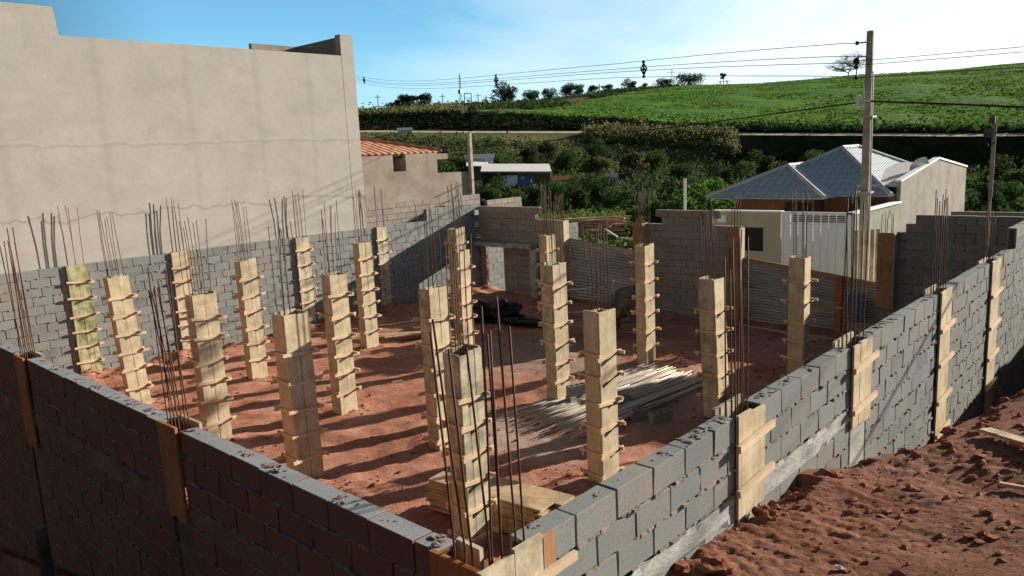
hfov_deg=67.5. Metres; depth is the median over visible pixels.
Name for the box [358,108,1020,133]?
bank scrub
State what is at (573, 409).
cane pole
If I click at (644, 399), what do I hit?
cane pole
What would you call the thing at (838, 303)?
wooden post
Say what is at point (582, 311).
steel trestle
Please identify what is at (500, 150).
dry scrub
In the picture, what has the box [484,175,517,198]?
tree
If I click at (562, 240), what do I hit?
wall column form
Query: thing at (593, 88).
tree
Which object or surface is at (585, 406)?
cane pole
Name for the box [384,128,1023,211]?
scrub
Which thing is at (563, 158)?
tree
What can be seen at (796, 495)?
earth clods
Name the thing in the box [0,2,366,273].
plastered building
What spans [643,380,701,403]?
cane pole
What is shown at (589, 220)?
timber
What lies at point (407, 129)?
kiosk
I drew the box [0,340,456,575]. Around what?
block wall
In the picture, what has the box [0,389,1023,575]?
earth bank
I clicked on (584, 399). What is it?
cane pole
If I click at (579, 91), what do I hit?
tree
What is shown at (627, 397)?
hollow block
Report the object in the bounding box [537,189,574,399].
formwork column
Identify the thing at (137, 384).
formwork column
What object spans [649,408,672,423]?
hollow block
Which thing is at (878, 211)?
yard wall
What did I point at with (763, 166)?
tree
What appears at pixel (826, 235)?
gate
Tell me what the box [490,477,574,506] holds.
formwork board
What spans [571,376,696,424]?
cane pole
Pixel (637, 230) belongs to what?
wall column form
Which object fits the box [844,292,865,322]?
work shirt
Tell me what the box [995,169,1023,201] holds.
tree
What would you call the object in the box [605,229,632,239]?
bent pipe
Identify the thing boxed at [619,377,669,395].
cane pole
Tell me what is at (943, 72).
power line
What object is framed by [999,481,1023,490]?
batten
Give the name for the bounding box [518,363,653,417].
cane pole
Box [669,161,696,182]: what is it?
tree
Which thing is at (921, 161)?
dish antenna
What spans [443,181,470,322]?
formwork column
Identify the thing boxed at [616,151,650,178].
tree
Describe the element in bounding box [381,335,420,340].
plank
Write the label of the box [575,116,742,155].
hedge
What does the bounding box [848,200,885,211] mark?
window
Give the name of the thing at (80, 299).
formwork column
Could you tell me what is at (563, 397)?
cane pole
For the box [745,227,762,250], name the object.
window
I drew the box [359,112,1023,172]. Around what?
hill cut
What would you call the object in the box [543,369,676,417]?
cane pole
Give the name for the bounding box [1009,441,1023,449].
red handle
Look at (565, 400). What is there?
cane pole
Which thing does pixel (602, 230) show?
timber
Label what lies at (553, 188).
tree
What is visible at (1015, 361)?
block wall
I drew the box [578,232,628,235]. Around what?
timber
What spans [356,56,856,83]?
power line
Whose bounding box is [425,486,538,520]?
formwork board
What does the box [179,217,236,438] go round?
formwork column
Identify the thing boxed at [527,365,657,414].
cane pole
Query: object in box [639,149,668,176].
tree
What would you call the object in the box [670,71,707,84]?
tree
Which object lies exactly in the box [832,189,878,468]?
wall column form
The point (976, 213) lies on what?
garden wall
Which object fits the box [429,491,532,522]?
formwork board
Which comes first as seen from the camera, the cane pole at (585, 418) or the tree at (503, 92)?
the cane pole at (585, 418)
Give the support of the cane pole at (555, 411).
on the cane pole at (578, 403)
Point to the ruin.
(614, 175)
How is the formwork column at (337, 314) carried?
on the site floor
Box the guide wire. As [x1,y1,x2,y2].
[656,306,835,339]
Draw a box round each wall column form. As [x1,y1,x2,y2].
[0,227,59,570]
[147,267,202,575]
[429,296,577,575]
[555,192,570,299]
[632,191,645,286]
[712,230,775,522]
[728,194,744,320]
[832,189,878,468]
[875,211,897,307]
[923,189,955,443]
[977,210,1003,414]
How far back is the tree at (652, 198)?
60.61 m
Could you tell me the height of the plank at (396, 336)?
0.036 m
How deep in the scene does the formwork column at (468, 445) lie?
8.91 m
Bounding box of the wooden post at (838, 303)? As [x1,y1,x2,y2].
[834,275,842,331]
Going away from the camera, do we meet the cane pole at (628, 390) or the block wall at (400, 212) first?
the cane pole at (628, 390)
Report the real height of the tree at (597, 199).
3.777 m
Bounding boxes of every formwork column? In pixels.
[57,206,104,370]
[97,211,153,403]
[166,198,196,348]
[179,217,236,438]
[231,201,270,379]
[266,220,328,478]
[292,192,319,323]
[316,200,361,414]
[349,190,381,347]
[373,184,394,306]
[413,205,457,450]
[436,234,498,548]
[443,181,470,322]
[447,189,478,347]
[536,179,559,339]
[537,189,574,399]
[577,221,625,482]
[629,187,660,364]
[694,203,733,417]
[780,186,817,376]
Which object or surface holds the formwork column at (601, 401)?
on the site floor
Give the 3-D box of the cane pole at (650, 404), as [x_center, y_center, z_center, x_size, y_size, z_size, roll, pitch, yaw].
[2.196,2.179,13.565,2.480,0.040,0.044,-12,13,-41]
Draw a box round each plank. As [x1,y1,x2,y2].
[378,327,451,335]
[378,331,420,337]
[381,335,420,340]
[385,333,420,338]
[759,327,787,334]
[979,427,1023,444]
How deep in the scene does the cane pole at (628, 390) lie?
14.93 m
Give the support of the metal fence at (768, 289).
on the meadow
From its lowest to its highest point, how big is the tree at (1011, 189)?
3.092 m
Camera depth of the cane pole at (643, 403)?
13.83 m
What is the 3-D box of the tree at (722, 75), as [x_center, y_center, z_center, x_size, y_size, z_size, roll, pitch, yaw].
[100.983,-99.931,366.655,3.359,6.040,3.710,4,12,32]
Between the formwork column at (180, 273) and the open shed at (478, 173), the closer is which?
the formwork column at (180, 273)
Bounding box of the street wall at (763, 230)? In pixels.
[715,209,783,263]
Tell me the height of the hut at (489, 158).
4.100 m
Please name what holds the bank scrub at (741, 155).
on the ground at (566, 136)
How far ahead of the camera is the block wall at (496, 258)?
26.28 m
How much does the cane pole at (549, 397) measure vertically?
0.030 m
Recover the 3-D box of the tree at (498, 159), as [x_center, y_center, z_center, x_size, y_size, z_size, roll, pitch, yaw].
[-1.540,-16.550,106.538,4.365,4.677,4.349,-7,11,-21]
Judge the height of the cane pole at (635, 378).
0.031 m
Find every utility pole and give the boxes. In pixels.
[466,133,474,193]
[853,30,876,279]
[983,116,996,256]
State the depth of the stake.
6.25 m
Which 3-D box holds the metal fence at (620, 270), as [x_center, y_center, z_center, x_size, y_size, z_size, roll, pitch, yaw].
[2.926,-0.357,23.572,2.830,2.280,0.141,6,13,42]
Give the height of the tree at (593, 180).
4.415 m
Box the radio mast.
[458,74,462,99]
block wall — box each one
[0,221,430,373]
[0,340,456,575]
[366,194,479,237]
[423,203,577,293]
[473,206,558,297]
[485,197,521,206]
[510,248,1015,575]
[646,209,742,317]
[893,215,1023,312]
[1005,220,1023,396]
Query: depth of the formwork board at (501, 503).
9.46 m
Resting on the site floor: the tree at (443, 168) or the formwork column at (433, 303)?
the formwork column at (433, 303)
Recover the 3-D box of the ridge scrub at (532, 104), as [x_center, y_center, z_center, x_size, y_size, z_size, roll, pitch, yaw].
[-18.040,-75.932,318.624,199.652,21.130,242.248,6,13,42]
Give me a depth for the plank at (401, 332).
20.27 m
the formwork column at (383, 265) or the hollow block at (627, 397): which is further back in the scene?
the formwork column at (383, 265)
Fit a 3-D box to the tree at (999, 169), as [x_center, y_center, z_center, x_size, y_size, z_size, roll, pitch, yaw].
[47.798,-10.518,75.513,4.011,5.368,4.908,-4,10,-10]
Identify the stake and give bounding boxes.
[33,524,54,575]
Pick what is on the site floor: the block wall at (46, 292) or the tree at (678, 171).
the block wall at (46, 292)
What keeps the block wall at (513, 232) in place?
on the meadow
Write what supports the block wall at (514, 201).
on the meadow
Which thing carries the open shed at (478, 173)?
on the ground at (566, 136)
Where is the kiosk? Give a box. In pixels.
[397,127,412,135]
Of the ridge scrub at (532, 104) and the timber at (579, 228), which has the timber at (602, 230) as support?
the timber at (579, 228)
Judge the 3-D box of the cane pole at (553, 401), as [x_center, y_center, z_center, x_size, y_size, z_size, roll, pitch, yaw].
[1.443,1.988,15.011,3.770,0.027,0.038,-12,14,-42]
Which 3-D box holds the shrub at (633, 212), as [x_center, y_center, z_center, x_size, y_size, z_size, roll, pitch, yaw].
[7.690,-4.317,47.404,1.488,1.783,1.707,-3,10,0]
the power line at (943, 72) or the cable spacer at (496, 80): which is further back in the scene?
the cable spacer at (496, 80)
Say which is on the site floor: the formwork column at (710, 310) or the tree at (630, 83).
the formwork column at (710, 310)
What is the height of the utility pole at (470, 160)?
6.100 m
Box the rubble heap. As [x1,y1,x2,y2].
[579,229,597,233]
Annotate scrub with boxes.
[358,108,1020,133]
[359,83,695,111]
[361,129,758,192]
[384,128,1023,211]
[709,147,985,175]
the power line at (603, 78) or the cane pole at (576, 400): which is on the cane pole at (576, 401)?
the cane pole at (576, 400)
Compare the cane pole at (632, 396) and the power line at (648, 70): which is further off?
the power line at (648, 70)
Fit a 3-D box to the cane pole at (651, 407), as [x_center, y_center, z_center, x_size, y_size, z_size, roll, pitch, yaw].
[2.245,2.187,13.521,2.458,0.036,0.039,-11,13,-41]
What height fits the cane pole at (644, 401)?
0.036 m
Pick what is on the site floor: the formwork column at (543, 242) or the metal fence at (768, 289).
the formwork column at (543, 242)
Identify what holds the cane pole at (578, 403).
on the cane pole at (617, 390)
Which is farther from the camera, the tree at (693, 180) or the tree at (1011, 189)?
the tree at (693, 180)
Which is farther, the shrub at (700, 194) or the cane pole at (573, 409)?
the shrub at (700, 194)
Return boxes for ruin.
[602,173,617,187]
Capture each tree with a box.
[395,94,416,106]
[412,92,431,105]
[420,142,455,163]
[437,155,477,178]
[437,163,458,172]
[475,186,503,205]
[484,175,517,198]
[490,81,517,101]
[493,152,515,163]
[512,190,529,206]
[518,145,541,163]
[521,89,539,99]
[523,185,547,206]
[536,140,561,163]
[541,87,556,98]
[541,179,574,205]
[552,147,590,174]
[558,82,581,95]
[561,180,592,210]
[568,171,609,207]
[570,84,584,94]
[576,156,612,184]
[580,137,610,163]
[587,85,601,92]
[589,175,623,208]
[599,186,634,209]
[601,84,612,90]
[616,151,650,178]
[620,78,636,88]
[627,188,646,206]
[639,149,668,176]
[640,193,663,205]
[652,78,673,85]
[659,176,691,199]
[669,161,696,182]
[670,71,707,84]
[682,178,711,193]
[704,161,733,185]
[720,73,725,84]
[724,160,758,181]
[742,149,774,175]
[768,160,786,169]
[798,149,823,161]
[825,49,865,74]
[969,154,1016,189]
[974,181,1006,211]
[993,180,1023,206]
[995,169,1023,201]
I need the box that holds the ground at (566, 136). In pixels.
[360,90,972,209]
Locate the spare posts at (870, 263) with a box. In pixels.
[853,229,880,281]
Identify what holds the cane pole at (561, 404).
on the site floor
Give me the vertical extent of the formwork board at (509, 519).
0.032 m
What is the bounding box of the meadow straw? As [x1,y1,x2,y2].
[538,205,654,249]
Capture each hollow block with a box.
[565,394,584,405]
[566,382,584,396]
[618,394,630,407]
[629,406,650,421]
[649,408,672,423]
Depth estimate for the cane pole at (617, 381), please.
15.40 m
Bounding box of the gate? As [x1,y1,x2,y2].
[781,211,850,276]
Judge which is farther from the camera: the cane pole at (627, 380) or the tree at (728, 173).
the tree at (728, 173)
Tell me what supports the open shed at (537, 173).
on the ground at (566, 136)
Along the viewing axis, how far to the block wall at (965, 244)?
17.11 m
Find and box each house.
[360,137,468,204]
[705,144,907,211]
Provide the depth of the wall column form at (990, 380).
12.02 m
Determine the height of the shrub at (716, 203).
2.814 m
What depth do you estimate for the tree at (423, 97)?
333.53 m
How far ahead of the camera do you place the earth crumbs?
15.77 m
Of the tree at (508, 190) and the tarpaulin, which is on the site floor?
the tarpaulin
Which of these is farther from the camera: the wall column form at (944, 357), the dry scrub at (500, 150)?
the dry scrub at (500, 150)
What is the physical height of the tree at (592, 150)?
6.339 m
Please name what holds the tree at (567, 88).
on the ground at (566, 136)
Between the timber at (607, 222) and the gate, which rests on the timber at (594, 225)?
the timber at (607, 222)
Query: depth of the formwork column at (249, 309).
16.76 m
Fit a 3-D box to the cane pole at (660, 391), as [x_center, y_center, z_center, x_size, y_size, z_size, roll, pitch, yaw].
[2.292,2.109,14.220,4.016,0.030,0.039,-11,13,-41]
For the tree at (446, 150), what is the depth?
100.48 m
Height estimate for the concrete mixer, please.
1.282 m
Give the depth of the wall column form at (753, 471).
5.79 m
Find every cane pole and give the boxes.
[504,363,645,413]
[508,367,640,411]
[517,365,654,413]
[517,368,641,414]
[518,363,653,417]
[519,365,668,419]
[519,398,555,409]
[520,370,651,415]
[526,366,658,416]
[526,397,564,412]
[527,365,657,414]
[527,372,658,416]
[530,366,672,417]
[532,370,659,417]
[533,367,675,418]
[534,386,621,418]
[537,368,668,415]
[537,388,630,421]
[539,371,675,422]
[540,373,674,421]
[540,376,671,424]
[541,370,672,417]
[541,373,677,422]
[543,367,667,419]
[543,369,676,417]
[547,369,675,423]
[548,384,629,414]
[549,374,691,428]
[549,377,675,423]
[555,370,691,424]
[556,371,683,429]
[558,373,687,423]
[559,375,696,426]
[559,377,696,431]
[561,378,689,429]
[564,377,698,432]
[565,383,700,436]
[565,390,663,426]
[569,377,701,427]
[570,378,701,428]
[570,387,678,440]
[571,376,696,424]
[574,383,701,436]
[574,400,656,433]
[581,385,702,435]
[617,371,655,384]
[618,379,701,411]
[618,387,681,415]
[618,389,662,408]
[618,393,677,418]
[618,394,680,419]
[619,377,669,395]
[621,393,681,416]
[629,379,693,404]
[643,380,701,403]
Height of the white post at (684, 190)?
3.939 m
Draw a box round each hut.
[464,154,494,187]
[552,175,581,196]
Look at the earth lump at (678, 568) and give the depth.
5.12 m
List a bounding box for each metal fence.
[569,238,633,301]
[744,257,892,331]
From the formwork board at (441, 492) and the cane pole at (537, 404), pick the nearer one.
the formwork board at (441, 492)
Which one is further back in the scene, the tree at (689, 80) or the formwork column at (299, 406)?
the tree at (689, 80)
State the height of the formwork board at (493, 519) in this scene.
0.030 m
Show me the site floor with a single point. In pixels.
(258, 417)
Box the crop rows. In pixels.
[705,108,1023,133]
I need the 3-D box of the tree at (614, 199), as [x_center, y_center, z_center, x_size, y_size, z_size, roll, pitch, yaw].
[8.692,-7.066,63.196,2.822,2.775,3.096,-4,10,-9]
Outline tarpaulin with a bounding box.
[472,297,542,327]
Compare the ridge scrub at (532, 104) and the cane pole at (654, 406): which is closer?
the cane pole at (654, 406)
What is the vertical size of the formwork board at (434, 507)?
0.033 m
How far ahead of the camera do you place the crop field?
205.32 m
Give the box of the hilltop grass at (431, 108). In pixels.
[358,99,467,115]
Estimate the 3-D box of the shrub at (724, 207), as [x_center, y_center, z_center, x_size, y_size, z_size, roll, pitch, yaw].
[10.596,-2.827,36.613,2.162,2.471,2.731,-5,10,-13]
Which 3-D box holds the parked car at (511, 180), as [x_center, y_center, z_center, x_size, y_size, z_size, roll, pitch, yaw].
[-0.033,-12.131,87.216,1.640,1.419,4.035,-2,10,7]
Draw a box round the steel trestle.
[567,280,636,336]
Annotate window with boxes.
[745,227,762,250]
[784,202,810,211]
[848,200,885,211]
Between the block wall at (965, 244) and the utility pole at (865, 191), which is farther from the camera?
the utility pole at (865, 191)
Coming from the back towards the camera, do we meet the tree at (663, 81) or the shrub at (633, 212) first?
the tree at (663, 81)
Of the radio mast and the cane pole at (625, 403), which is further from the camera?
the radio mast
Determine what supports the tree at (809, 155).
on the ground at (566, 136)
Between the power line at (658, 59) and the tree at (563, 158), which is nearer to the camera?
the power line at (658, 59)
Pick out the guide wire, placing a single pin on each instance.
(748, 326)
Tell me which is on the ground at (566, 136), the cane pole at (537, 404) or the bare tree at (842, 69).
the bare tree at (842, 69)
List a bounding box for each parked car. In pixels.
[503,175,518,187]
[517,176,531,188]
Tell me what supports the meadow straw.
on the meadow
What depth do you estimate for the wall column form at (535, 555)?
3.88 m
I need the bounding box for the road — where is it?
[360,130,1023,135]
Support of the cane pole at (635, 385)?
on the site floor
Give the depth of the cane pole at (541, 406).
14.06 m
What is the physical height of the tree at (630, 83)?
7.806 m
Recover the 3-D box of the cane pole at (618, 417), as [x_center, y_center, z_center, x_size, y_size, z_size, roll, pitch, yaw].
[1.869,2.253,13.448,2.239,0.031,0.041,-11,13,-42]
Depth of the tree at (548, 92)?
361.02 m
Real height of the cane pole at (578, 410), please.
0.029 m
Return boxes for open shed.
[466,161,489,190]
[481,164,551,188]
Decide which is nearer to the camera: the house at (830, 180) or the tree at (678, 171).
the house at (830, 180)
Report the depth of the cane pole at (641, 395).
14.63 m
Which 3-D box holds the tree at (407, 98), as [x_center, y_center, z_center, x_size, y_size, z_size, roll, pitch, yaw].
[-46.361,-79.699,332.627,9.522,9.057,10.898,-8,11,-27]
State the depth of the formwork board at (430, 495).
10.10 m
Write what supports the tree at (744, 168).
on the ground at (566, 136)
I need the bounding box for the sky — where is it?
[0,0,1023,108]
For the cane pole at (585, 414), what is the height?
0.038 m
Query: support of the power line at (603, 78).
attached to the utility pole at (865, 191)
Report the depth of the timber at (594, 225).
41.31 m
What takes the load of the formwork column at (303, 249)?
on the site floor
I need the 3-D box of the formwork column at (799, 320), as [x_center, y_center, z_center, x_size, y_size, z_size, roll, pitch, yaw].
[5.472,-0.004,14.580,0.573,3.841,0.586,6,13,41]
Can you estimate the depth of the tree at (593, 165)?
97.28 m
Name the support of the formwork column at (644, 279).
on the site floor
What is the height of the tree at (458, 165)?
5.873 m
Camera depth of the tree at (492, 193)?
59.01 m
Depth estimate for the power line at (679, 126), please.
25.91 m
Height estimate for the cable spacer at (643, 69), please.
0.657 m
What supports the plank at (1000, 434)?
on the earth bank
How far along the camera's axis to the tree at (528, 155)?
116.22 m
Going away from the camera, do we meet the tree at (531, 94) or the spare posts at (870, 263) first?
the spare posts at (870, 263)
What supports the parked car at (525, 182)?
on the ground at (566, 136)
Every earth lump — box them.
[668,561,690,575]
[696,553,738,575]
[751,504,778,521]
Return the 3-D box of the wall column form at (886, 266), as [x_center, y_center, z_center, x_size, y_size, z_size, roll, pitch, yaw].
[8.719,-0.675,17.810,0.373,2.268,0.286,6,13,42]
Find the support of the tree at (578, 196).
on the meadow
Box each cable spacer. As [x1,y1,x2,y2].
[494,74,498,86]
[640,60,646,77]
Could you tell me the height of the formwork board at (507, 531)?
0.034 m
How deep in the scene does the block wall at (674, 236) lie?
21.53 m
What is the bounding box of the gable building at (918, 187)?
[856,157,967,231]
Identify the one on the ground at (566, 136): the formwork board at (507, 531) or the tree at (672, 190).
the tree at (672, 190)
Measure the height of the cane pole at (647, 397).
0.029 m
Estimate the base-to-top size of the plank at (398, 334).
0.038 m
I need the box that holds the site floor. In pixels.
[79,285,860,568]
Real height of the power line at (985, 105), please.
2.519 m
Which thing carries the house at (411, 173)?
on the meadow
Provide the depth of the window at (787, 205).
28.88 m
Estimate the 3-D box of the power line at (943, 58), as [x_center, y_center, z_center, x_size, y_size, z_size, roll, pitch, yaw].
[13.596,-3.413,8.425,0.014,1.014,24.110,-7,11,-23]
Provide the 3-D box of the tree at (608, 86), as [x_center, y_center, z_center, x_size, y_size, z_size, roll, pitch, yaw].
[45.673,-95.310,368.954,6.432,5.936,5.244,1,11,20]
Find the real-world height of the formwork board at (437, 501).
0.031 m
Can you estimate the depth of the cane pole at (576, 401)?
13.92 m
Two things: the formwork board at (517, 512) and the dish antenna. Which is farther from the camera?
the dish antenna
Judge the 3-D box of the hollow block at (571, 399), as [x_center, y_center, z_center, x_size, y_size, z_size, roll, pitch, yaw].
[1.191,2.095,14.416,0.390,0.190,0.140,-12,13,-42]
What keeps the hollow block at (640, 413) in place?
on the site floor
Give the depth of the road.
138.50 m
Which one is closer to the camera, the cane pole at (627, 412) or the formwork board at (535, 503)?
the formwork board at (535, 503)
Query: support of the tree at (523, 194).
on the meadow
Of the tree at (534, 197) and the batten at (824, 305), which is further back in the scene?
the tree at (534, 197)
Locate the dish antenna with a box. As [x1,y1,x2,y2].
[909,157,927,170]
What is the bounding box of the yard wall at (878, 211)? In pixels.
[848,201,901,280]
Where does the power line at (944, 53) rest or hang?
attached to the utility pole at (865, 191)
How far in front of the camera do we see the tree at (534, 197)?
60.95 m
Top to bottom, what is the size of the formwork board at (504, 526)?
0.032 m
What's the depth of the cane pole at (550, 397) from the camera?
14.31 m
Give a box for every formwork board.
[424,490,528,522]
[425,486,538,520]
[425,498,521,528]
[428,471,553,512]
[428,484,555,517]
[428,496,529,525]
[428,504,513,531]
[429,481,534,513]
[429,486,536,519]
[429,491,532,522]
[430,502,518,530]
[431,499,524,526]
[440,511,513,533]
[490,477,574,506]
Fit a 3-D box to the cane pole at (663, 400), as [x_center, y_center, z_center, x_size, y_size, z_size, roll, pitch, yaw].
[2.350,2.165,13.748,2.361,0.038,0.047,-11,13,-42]
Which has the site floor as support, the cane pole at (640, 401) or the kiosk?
the cane pole at (640, 401)
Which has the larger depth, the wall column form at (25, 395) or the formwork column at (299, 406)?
the formwork column at (299, 406)
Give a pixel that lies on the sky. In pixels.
(403, 42)
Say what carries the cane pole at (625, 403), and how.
on the site floor
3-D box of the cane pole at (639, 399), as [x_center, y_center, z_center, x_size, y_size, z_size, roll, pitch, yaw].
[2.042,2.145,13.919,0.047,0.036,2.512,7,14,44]
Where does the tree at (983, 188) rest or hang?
on the ground at (566, 136)
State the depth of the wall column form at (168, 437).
6.07 m
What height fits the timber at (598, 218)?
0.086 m
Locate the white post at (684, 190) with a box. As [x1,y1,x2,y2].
[683,179,685,209]
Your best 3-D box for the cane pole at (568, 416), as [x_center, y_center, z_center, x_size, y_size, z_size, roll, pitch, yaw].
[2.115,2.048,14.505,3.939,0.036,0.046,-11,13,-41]
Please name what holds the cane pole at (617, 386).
on the site floor
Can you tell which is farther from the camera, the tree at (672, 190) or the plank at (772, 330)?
the tree at (672, 190)
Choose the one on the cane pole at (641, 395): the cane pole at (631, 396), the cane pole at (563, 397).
the cane pole at (631, 396)
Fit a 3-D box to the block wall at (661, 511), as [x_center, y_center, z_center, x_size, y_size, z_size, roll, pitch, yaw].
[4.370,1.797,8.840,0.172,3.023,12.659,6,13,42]
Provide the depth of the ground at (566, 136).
138.57 m
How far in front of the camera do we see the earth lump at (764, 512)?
5.88 m
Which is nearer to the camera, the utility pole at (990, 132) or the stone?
the stone
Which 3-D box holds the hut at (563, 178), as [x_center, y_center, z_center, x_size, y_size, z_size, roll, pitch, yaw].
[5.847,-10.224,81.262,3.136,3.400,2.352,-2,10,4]
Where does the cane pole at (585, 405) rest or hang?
on the site floor
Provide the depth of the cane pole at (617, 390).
15.04 m
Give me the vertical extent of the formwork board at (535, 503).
0.033 m
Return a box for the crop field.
[508,63,1023,127]
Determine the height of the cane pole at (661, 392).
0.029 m
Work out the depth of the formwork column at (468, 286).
16.89 m
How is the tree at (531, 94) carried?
on the ground at (566, 136)
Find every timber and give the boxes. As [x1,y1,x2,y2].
[568,216,632,220]
[569,219,607,222]
[578,223,629,226]
[578,226,611,229]
[578,229,624,231]
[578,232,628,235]
[584,221,630,223]
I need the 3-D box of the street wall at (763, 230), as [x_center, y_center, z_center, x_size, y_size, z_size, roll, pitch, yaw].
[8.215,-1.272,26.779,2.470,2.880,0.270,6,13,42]
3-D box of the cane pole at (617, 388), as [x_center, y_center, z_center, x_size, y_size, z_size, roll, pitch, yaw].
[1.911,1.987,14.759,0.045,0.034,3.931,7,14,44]
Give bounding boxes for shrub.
[625,205,642,222]
[638,198,668,222]
[659,195,700,209]
[669,185,714,209]
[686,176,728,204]
[700,199,735,209]
[714,205,735,209]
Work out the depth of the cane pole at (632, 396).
14.71 m
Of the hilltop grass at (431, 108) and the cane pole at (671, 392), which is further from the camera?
the hilltop grass at (431, 108)
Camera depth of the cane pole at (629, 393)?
14.75 m
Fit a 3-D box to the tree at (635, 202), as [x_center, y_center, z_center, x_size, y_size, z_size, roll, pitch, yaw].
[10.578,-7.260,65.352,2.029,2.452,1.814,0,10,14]
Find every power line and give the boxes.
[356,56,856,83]
[357,43,854,80]
[359,63,852,85]
[361,76,853,88]
[439,102,862,147]
[858,67,1022,77]
[863,46,1023,60]
[864,52,1019,64]
[870,100,1023,107]
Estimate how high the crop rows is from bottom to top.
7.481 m
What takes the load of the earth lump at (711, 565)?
on the earth bank
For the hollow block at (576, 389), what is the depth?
14.33 m
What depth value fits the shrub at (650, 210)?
44.97 m
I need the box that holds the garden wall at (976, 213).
[951,211,1023,216]
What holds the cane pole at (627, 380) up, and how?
on the site floor
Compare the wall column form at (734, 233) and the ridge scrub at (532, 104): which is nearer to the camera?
the wall column form at (734, 233)
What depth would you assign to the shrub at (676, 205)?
42.31 m
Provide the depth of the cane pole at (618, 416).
13.60 m
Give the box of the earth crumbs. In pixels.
[80,289,823,553]
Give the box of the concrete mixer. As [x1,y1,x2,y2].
[603,285,635,332]
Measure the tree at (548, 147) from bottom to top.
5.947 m
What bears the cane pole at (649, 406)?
on the site floor
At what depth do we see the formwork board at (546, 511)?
9.35 m
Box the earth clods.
[691,391,1023,575]
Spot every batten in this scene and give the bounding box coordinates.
[810,302,842,308]
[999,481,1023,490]
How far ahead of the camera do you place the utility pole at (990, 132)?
14.92 m
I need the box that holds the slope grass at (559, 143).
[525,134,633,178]
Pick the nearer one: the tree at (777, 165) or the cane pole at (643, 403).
the cane pole at (643, 403)
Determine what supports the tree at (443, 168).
on the ground at (566, 136)
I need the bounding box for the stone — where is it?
[834,565,844,569]

